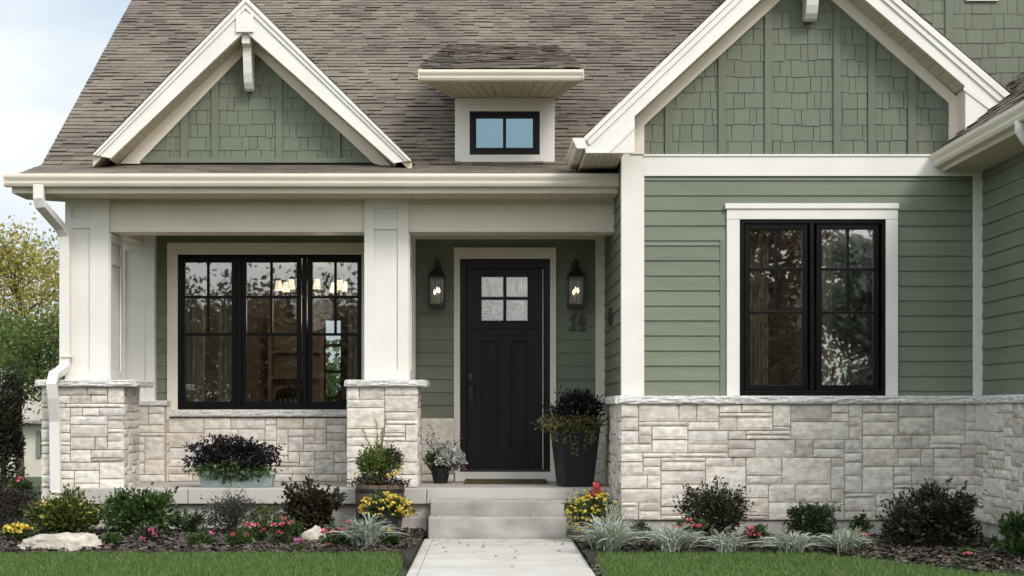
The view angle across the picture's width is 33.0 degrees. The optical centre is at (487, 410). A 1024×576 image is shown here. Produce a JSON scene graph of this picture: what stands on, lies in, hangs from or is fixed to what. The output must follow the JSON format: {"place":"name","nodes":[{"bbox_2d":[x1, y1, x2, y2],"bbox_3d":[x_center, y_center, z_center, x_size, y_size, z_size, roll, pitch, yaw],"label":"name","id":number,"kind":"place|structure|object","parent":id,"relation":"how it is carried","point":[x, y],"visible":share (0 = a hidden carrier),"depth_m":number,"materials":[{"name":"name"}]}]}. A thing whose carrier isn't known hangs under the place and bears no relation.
{"place":"outdoors","nodes":[
{"label":"outdoors","id":0,"kind":"place"},
{"bbox_2d":[0,0,340,391],"label":"sky","id":1,"kind":"structure","parent":0,"point":[50,49],"materials":[{"name":"white"}]},
{"bbox_2d":[406,539,594,575],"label":"path","id":2,"kind":"structure","parent":0,"point":[539,557],"depth_m":14.63,"materials":[{"name":"concrete"}]},
{"bbox_2d":[434,514,563,565],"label":"leaf litter","id":3,"kind":"object","parent":2,"relation":"on","point":[484,546],"visible":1,"depth_m":16.07,"materials":[{"name":"brown plant"}]},
{"bbox_2d":[0,549,1023,575],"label":"grass","id":4,"kind":"structure","parent":0,"point":[313,563],"depth_m":13.73,"materials":[{"name":"green plant"}]},
{"bbox_2d":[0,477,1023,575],"bbox_3d":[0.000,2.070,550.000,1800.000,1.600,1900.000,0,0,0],"label":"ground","id":5,"kind":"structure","parent":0,"point":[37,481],"depth_m":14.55,"materials":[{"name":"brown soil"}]},
{"bbox_2d":[3,474,33,522],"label":"flowering plant","id":6,"kind":"object","parent":5,"relation":"on","point":[26,484],"visible":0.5,"depth_m":18.28,"materials":[{"name":"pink plant"}]},
{"bbox_2d":[0,344,41,503],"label":"evergreen shrub","id":7,"kind":"object","parent":5,"relation":"on","point":[12,444],"visible":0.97,"depth_m":19.28,"materials":[{"name":"green plant"}]},
{"bbox_2d":[0,202,58,479],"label":"autumn tree","id":8,"kind":"object","parent":5,"relation":"on","point":[15,268],"visible":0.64,"depth_m":37.43,"materials":[{"name":"yellow plant"}]},
{"bbox_2d":[0,304,58,489],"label":"green tree","id":9,"kind":"object","parent":5,"relation":"on","point":[3,322],"visible":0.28,"depth_m":32.90,"materials":[{"name":"green plant"}]},
{"bbox_2d":[0,368,61,476],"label":"neighbour house","id":10,"kind":"structure","parent":5,"relation":"on","point":[33,453],"depth_m":75.00,"materials":[{"name":"beige paint"}]},
{"bbox_2d":[0,298,64,410],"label":"green tree","id":11,"kind":"object","parent":5,"relation":"on","point":[35,337],"visible":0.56,"depth_m":30.68,"materials":[{"name":"green plant"}]},
{"bbox_2d":[6,233,64,395],"bbox_3d":[-9.463,-1.128,40.260,3.570,5.852,3.468,0,0,-29],"label":"autumn tree","id":12,"kind":"object","parent":5,"relation":"on","point":[41,265],"visible":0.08,"depth_m":39.86,"materials":[{"name":"yellow plant"}]},
{"bbox_2d":[7,339,340,401],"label":"wood","id":13,"kind":"object","parent":5,"relation":"on","point":[333,381],"visible":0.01,"depth_m":139.10,"materials":[{"name":"green plant"}]},
{"bbox_2d":[0,526,1023,575],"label":"mulch","id":14,"kind":"object","parent":5,"relation":"on","point":[990,553],"visible":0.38,"depth_m":15.18,"materials":[{"name":"brown plant"}]},
{"bbox_2d":[0,521,39,540],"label":"flowering plant","id":15,"kind":"object","parent":14,"relation":"on","point":[18,530],"visible":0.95,"depth_m":15.85,"materials":[{"name":"yellow plant"}]},
{"bbox_2d":[0,476,43,528],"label":"shrub","id":16,"kind":"object","parent":14,"relation":"on","point":[12,499],"visible":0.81,"depth_m":17.35,"materials":[{"name":"purple plant"}]},
{"bbox_2d":[14,532,102,550],"bbox_3d":[-3.821,1.260,15.353,0.840,0.356,0.472,0,0,0],"label":"boulder","id":17,"kind":"object","parent":14,"relation":"on","point":[70,541],"visible":0.4,"depth_m":15.18,"materials":[{"name":"beige stone"}]},
{"bbox_2d":[18,483,108,533],"bbox_3d":[-4.117,0.970,16.886,0.785,0.539,0.756,0,0,-41],"label":"shrub","id":18,"kind":"object","parent":14,"relation":"on","point":[62,514],"visible":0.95,"depth_m":16.79,"materials":[{"name":"green plant"}]},
{"bbox_2d":[98,531,123,545],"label":"flowering plant","id":19,"kind":"object","parent":14,"relation":"on","point":[114,538],"visible":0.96,"depth_m":15.47,"materials":[{"name":"green plant"}]},
{"bbox_2d":[90,482,189,534],"bbox_3d":[-3.410,0.968,16.988,1.008,0.544,0.759,0,0,0],"label":"shrub","id":20,"kind":"object","parent":14,"relation":"on","point":[133,511],"visible":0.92,"depth_m":16.84,"materials":[{"name":"green plant"}]},
{"bbox_2d":[134,524,163,541],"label":"flowering plant","id":21,"kind":"object","parent":14,"relation":"on","point":[147,532],"visible":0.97,"depth_m":15.86,"materials":[{"name":"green plant"}]},
{"bbox_2d":[174,505,212,532],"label":"shrub","id":22,"kind":"object","parent":14,"relation":"on","point":[195,520],"visible":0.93,"depth_m":16.87,"materials":[{"name":"green plant"}]},
{"bbox_2d":[185,526,217,544],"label":"flowering plant","id":23,"kind":"object","parent":14,"relation":"on","point":[202,537],"visible":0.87,"depth_m":15.57,"materials":[{"name":"green plant"}]},
{"bbox_2d":[200,485,261,531],"bbox_3d":[-2.543,0.985,17.108,0.614,0.503,0.551,0,0,45],"label":"shrub","id":24,"kind":"object","parent":14,"relation":"on","point":[232,513],"visible":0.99,"depth_m":17.05,"materials":[{"name":"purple plant"}]},
{"bbox_2d":[223,528,256,547],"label":"flowering plant","id":25,"kind":"object","parent":14,"relation":"on","point":[231,538],"visible":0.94,"depth_m":15.43,"materials":[{"name":"green plant"}]},
{"bbox_2d":[239,519,272,540],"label":"flowering plant","id":26,"kind":"object","parent":14,"relation":"on","point":[259,534],"visible":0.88,"depth_m":15.87,"materials":[{"name":"green plant"}]},
{"bbox_2d":[240,502,282,528],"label":"shrub","id":27,"kind":"object","parent":14,"relation":"on","point":[266,514],"visible":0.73,"depth_m":17.20,"materials":[{"name":"green plant"}]},
{"bbox_2d":[265,515,306,542],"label":"flowering plant","id":28,"kind":"object","parent":14,"relation":"on","point":[282,526],"visible":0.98,"depth_m":15.67,"materials":[{"name":"green plant"}]},
{"bbox_2d":[292,538,306,549],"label":"flowering plant","id":29,"kind":"object","parent":14,"relation":"on","point":[299,545],"visible":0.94,"depth_m":15.18,"materials":[{"name":"green plant"}]},
{"bbox_2d":[274,473,346,531],"bbox_3d":[-1.753,0.925,17.061,0.742,0.629,0.559,0,0,0],"label":"shrub","id":30,"kind":"object","parent":14,"relation":"on","point":[322,504],"visible":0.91,"depth_m":17.00,"materials":[{"name":"brown plant"}]},
{"bbox_2d":[301,525,325,541],"bbox_3d":[-1.621,1.242,15.947,0.272,0.371,0.145,0,0,0],"label":"boulder","id":31,"kind":"object","parent":14,"relation":"on","point":[313,533],"visible":0.31,"depth_m":15.89,"materials":[{"name":"beige stone"}]},
{"bbox_2d":[318,520,354,545],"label":"flowering plant","id":32,"kind":"object","parent":14,"relation":"on","point":[330,539],"visible":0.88,"depth_m":15.47,"materials":[{"name":"green plant"}]},
{"bbox_2d":[325,511,411,547],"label":"ornamental grass","id":33,"kind":"object","parent":14,"relation":"on","point":[368,534],"depth_m":15.41,"materials":[{"name":"plant"}]},
{"bbox_2d":[355,483,404,530],"bbox_3d":[-1.084,0.988,17.300,0.502,0.503,0.502,0,0,0],"label":"barrel planter","id":34,"kind":"object","parent":14,"relation":"on","point":[361,491],"visible":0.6,"depth_m":17.12,"materials":[{"name":"brown wood"}]},
{"bbox_2d":[342,417,415,488],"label":"barrel plants","id":35,"kind":"object","parent":34,"relation":"on","point":[372,459],"visible":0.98,"depth_m":17.27,"materials":[{"name":"green plant"}]},
{"bbox_2d":[371,504,398,534],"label":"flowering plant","id":36,"kind":"object","parent":14,"relation":"on","point":[386,518],"visible":0.58,"depth_m":16.64,"materials":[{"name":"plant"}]},
{"bbox_2d":[357,488,418,519],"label":"potted flowers","id":37,"kind":"object","parent":36,"relation":"in","point":[399,503],"visible":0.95,"depth_m":16.67,"materials":[{"name":"yellow plant"}]},
{"bbox_2d":[378,526,401,545],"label":"flowering plant","id":38,"kind":"object","parent":14,"relation":"on","point":[393,538],"visible":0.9,"depth_m":15.57,"materials":[{"name":"green plant"}]},
{"bbox_2d":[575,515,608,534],"bbox_3d":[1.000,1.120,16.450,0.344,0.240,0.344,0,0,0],"label":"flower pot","id":39,"kind":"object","parent":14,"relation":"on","point":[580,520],"visible":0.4,"depth_m":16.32,"materials":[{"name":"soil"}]},
{"bbox_2d":[562,480,621,531],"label":"potted flowers","id":40,"kind":"object","parent":39,"relation":"in","point":[595,507],"visible":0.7,"depth_m":16.41,"materials":[{"name":"yellow plant"}]},
{"bbox_2d":[554,513,660,551],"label":"ornamental grass","id":41,"kind":"object","parent":14,"relation":"on","point":[609,536],"depth_m":15.09,"materials":[{"name":"green plant"}]},
{"bbox_2d":[585,500,633,537],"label":"ornamental grass","id":42,"kind":"object","parent":14,"relation":"on","point":[612,513],"depth_m":15.90,"materials":[{"name":"plant"}]},
{"bbox_2d":[671,515,708,544],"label":"flowering plant","id":43,"kind":"object","parent":14,"relation":"on","point":[701,523],"visible":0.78,"depth_m":15.51,"materials":[{"name":"pink plant"}]},
{"bbox_2d":[781,499,846,541],"bbox_3d":[2.982,1.017,15.907,0.560,0.444,0.562,0,0,27],"label":"shrub","id":44,"kind":"object","parent":14,"relation":"on","point":[815,520],"visible":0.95,"depth_m":15.85,"materials":[{"name":"green plant"}]},
{"bbox_2d":[812,525,877,553],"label":"ornamental grass","id":45,"kind":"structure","parent":14,"relation":"on","point":[845,541],"depth_m":14.91,"materials":[{"name":"green plant"}]},
{"bbox_2d":[848,509,874,548],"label":"flowering plant","id":46,"kind":"object","parent":14,"relation":"on","point":[863,521],"visible":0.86,"depth_m":15.18,"materials":[{"name":"green plant"}]},
{"bbox_2d":[984,503,1023,560],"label":"shrub","id":47,"kind":"object","parent":14,"relation":"on","point":[1011,528],"visible":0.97,"depth_m":14.37,"materials":[{"name":"green plant"}]},
{"bbox_2d":[3,0,1023,540],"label":"house","id":48,"kind":"structure","parent":5,"relation":"on","point":[649,164],"depth_m":17.82,"materials":[{"name":"green paint"}]},
{"bbox_2d":[186,263,204,401],"bbox_3d":[-3.378,-0.445,19.863,0.246,2.570,0.096,0,0,0],"label":"curtain","id":49,"kind":"object","parent":48,"relation":"hanging from","point":[195,345],"visible":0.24,"depth_m":19.85,"materials":[{"name":"beige fabric"}]},
{"bbox_2d":[218,263,230,401],"bbox_3d":[-2.991,-0.445,19.903,0.246,2.570,0.096,0,0,0],"label":"curtain","id":50,"kind":"object","parent":48,"relation":"hanging from","point":[224,342],"visible":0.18,"depth_m":19.91,"materials":[{"name":"beige fabric"}]},
{"bbox_2d":[197,471,276,486],"bbox_3d":[-2.604,0.710,17.950,0.803,0.164,0.260,0,0,0],"label":"trough planter","id":51,"kind":"object","parent":48,"relation":"on","point":[266,481],"visible":0.74,"depth_m":17.85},
{"bbox_2d":[177,433,285,483],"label":"trough plants","id":52,"kind":"object","parent":51,"relation":"in","point":[238,455],"visible":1,"depth_m":17.85,"materials":[{"name":"purple plant"}]},
{"bbox_2d":[167,243,363,416],"bbox_3d":[-2.452,-0.913,19.501,2.333,1.958,0.298,0,0,0],"label":"triple window","id":53,"kind":"structure","parent":48,"relation":"in","point":[178,254],"depth_m":19.47,"materials":[{"name":"black metal"}]},
{"bbox_2d":[275,385,296,401],"bbox_3d":[-2.323,0.270,21.396,0.460,1.160,0.450,0,0,31],"label":"chair","id":54,"kind":"object","parent":48,"relation":"on","point":[289,391],"visible":0.28,"depth_m":21.23,"materials":[{"name":"brown wood"}]},
{"bbox_2d":[268,317,325,401],"bbox_3d":[-2.575,-0.200,23.225,0.750,2.100,0.450,0,0,0],"label":"hutch","id":55,"kind":"object","parent":48,"relation":"on","point":[282,361],"visible":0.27,"depth_m":23.42,"materials":[{"name":"brown wood"}]},
{"bbox_2d":[275,263,346,295],"bbox_3d":[-2.150,-1.606,21.200,0.892,0.448,0.724,0,0,9],"label":"chandelier","id":56,"kind":"object","parent":48,"relation":"hanging from","point":[289,285],"visible":0.56,"depth_m":21.09,"materials":[{"name":"white glass"}]},
{"bbox_2d":[326,319,341,401],"bbox_3d":[-2.850,-0.630,27.930,1.060,1.750,0.060,0,0,0],"label":"back window","id":57,"kind":"structure","parent":48,"relation":"in","point":[327,345],"depth_m":27.91,"materials":[{"name":"black metal"}]},
{"bbox_2d":[337,388,346,401],"bbox_3d":[-1.622,0.270,21.705,0.460,1.160,0.450,0,0,-23],"label":"chair","id":58,"kind":"object","parent":48,"relation":"on","point":[341,394],"visible":0.13,"depth_m":21.81,"materials":[{"name":"brown wood"}]},
{"bbox_2d":[347,263,356,379],"bbox_3d":[-1.499,-0.445,19.863,0.233,2.570,0.096,0,0,0],"label":"curtain","id":59,"kind":"object","parent":48,"relation":"hanging from","point":[351,322],"visible":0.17,"depth_m":19.86,"materials":[{"name":"beige fabric"}]},
{"bbox_2d":[427,258,445,307],"bbox_3d":[-0.571,-1.434,19.364,0.215,0.563,0.272,0,0,0],"label":"wall lantern","id":60,"kind":"object","parent":48,"relation":"attached to","point":[437,274],"depth_m":19.30,"materials":[{"name":"black metal"}]},
{"bbox_2d":[430,467,449,482],"bbox_3d":[-0.519,0.708,18.900,0.234,0.170,0.234,0,0,0],"label":"flower pot","id":61,"kind":"object","parent":48,"relation":"on","point":[440,475],"visible":0.97,"depth_m":18.82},
{"bbox_2d":[423,425,467,472],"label":"potted plants","id":62,"kind":"object","parent":61,"relation":"in","point":[451,457],"visible":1,"depth_m":18.80,"materials":[{"name":"white plant"}]},
{"bbox_2d":[454,247,555,480],"bbox_3d":[0.192,-0.513,19.485,1.153,2.648,0.210,0,0,0],"label":"front door","id":63,"kind":"structure","parent":48,"relation":"in","point":[505,297],"depth_m":19.52,"materials":[{"name":"black paint"}]},
{"bbox_2d":[465,479,546,483],"bbox_3d":[0.195,0.779,19.035,0.896,0.029,0.650,0,0,0],"label":"doormat","id":64,"kind":"object","parent":48,"relation":"on","point":[505,481],"visible":1,"depth_m":18.73,"materials":[{"name":"brown fabric"}]},
{"bbox_2d":[550,427,599,486],"bbox_3d":[0.913,0.479,18.150,0.429,0.627,0.429,0,0,-14],"label":"tall planter","id":65,"kind":"object","parent":48,"relation":"on","point":[571,471],"visible":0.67,"depth_m":17.98,"materials":[{"name":"plastic"}]},
{"bbox_2d":[531,384,609,458],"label":"planter plants","id":66,"kind":"object","parent":65,"relation":"in","point":[578,409],"visible":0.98,"depth_m":18.00,"materials":[{"name":"purple plant"}]},
{"bbox_2d":[566,258,584,307],"bbox_3d":[0.982,-1.434,19.364,0.215,0.563,0.272,0,0,0],"label":"wall lantern","id":67,"kind":"object","parent":48,"relation":"attached to","point":[575,274],"depth_m":19.31,"materials":[{"name":"black metal"}]},
{"bbox_2d":[568,313,585,330],"bbox_3d":[1.006,-0.997,19.475,0.198,0.204,0.022,0,0,0],"label":"house number","id":68,"kind":"object","parent":48,"relation":"attached to","point":[573,316],"visible":1,"depth_m":19.47,"materials":[{"name":"brown metal"}]},
{"bbox_2d":[608,308,611,326],"bbox_3d":[1.289,-0.986,18.250,0.042,0.192,0.090,0,0,0],"label":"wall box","id":69,"kind":"object","parent":48,"relation":"attached to","point":[609,317],"visible":1,"depth_m":18.20,"materials":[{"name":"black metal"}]},
{"bbox_2d":[750,230,767,384],"bbox_3d":[2.676,-0.605,17.163,0.211,2.650,0.096,0,0,0],"label":"curtain","id":70,"kind":"object","parent":48,"relation":"hanging from","point":[758,322],"visible":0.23,"depth_m":17.16,"materials":[{"name":"beige fabric"}]},
{"bbox_2d":[725,203,898,395],"bbox_3d":[3.141,-1.077,16.818,1.684,1.865,0.164,0,0,0],"label":"double window","id":71,"kind":"structure","parent":48,"relation":"in","point":[882,218],"depth_m":16.77,"materials":[{"name":"wood"}]},
{"bbox_2d":[822,230,831,384],"bbox_3d":[3.343,-0.605,17.163,0.142,2.650,0.096,0,0,0],"label":"curtain","id":72,"kind":"object","parent":48,"relation":"hanging from","point":[826,306],"visible":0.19,"depth_m":17.15,"materials":[{"name":"beige fabric"}]},
{"bbox_2d":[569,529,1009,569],"bbox_3d":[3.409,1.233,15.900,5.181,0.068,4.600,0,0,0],"label":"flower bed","id":73,"kind":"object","parent":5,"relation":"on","point":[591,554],"visible":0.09,"depth_m":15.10,"materials":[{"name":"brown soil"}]},
{"bbox_2d":[629,521,652,541],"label":"flowering plant","id":74,"kind":"object","parent":73,"relation":"on","point":[637,525],"visible":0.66,"depth_m":15.88,"materials":[{"name":"green plant"}]},
{"bbox_2d":[628,522,712,551],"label":"ornamental grass","id":75,"kind":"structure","parent":73,"relation":"on","point":[671,540],"depth_m":15.05,"materials":[{"name":"green plant"}]},
{"bbox_2d":[672,475,755,539],"bbox_3d":[2.081,0.909,15.883,0.758,0.662,0.620,0,0,0],"label":"shrub","id":76,"kind":"object","parent":73,"relation":"on","point":[722,507],"visible":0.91,"depth_m":15.86,"materials":[{"name":"green plant"}]},
{"bbox_2d":[693,530,764,552],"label":"ornamental grass","id":77,"kind":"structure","parent":73,"relation":"on","point":[730,544],"depth_m":15.01,"materials":[{"name":"green plant"}]},
{"bbox_2d":[742,524,772,545],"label":"flowering plant","id":78,"kind":"object","parent":73,"relation":"on","point":[756,532],"visible":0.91,"depth_m":15.47,"materials":[{"name":"green plant"}]},
{"bbox_2d":[747,530,830,553],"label":"ornamental grass","id":79,"kind":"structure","parent":73,"relation":"on","point":[787,543],"depth_m":14.94,"materials":[{"name":"green plant"}]},
{"bbox_2d":[873,487,928,546],"bbox_3d":[3.686,0.955,15.384,0.465,0.560,0.433,0,0,43],"label":"shrub","id":80,"kind":"object","parent":73,"relation":"on","point":[890,530],"visible":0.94,"depth_m":15.31,"materials":[{"name":"green plant"}]},
{"bbox_2d":[899,477,984,547],"bbox_3d":[4.006,0.909,15.294,0.800,0.656,0.646,0,0,0],"label":"shrub","id":81,"kind":"object","parent":73,"relation":"on","point":[951,518],"visible":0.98,"depth_m":15.21,"materials":[{"name":"green plant"}]},
{"bbox_2d":[954,546,976,563],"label":"flowering plant","id":82,"kind":"object","parent":73,"relation":"on","point":[965,552],"visible":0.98,"depth_m":13.88,"materials":[{"name":"green plant"}]}
]}

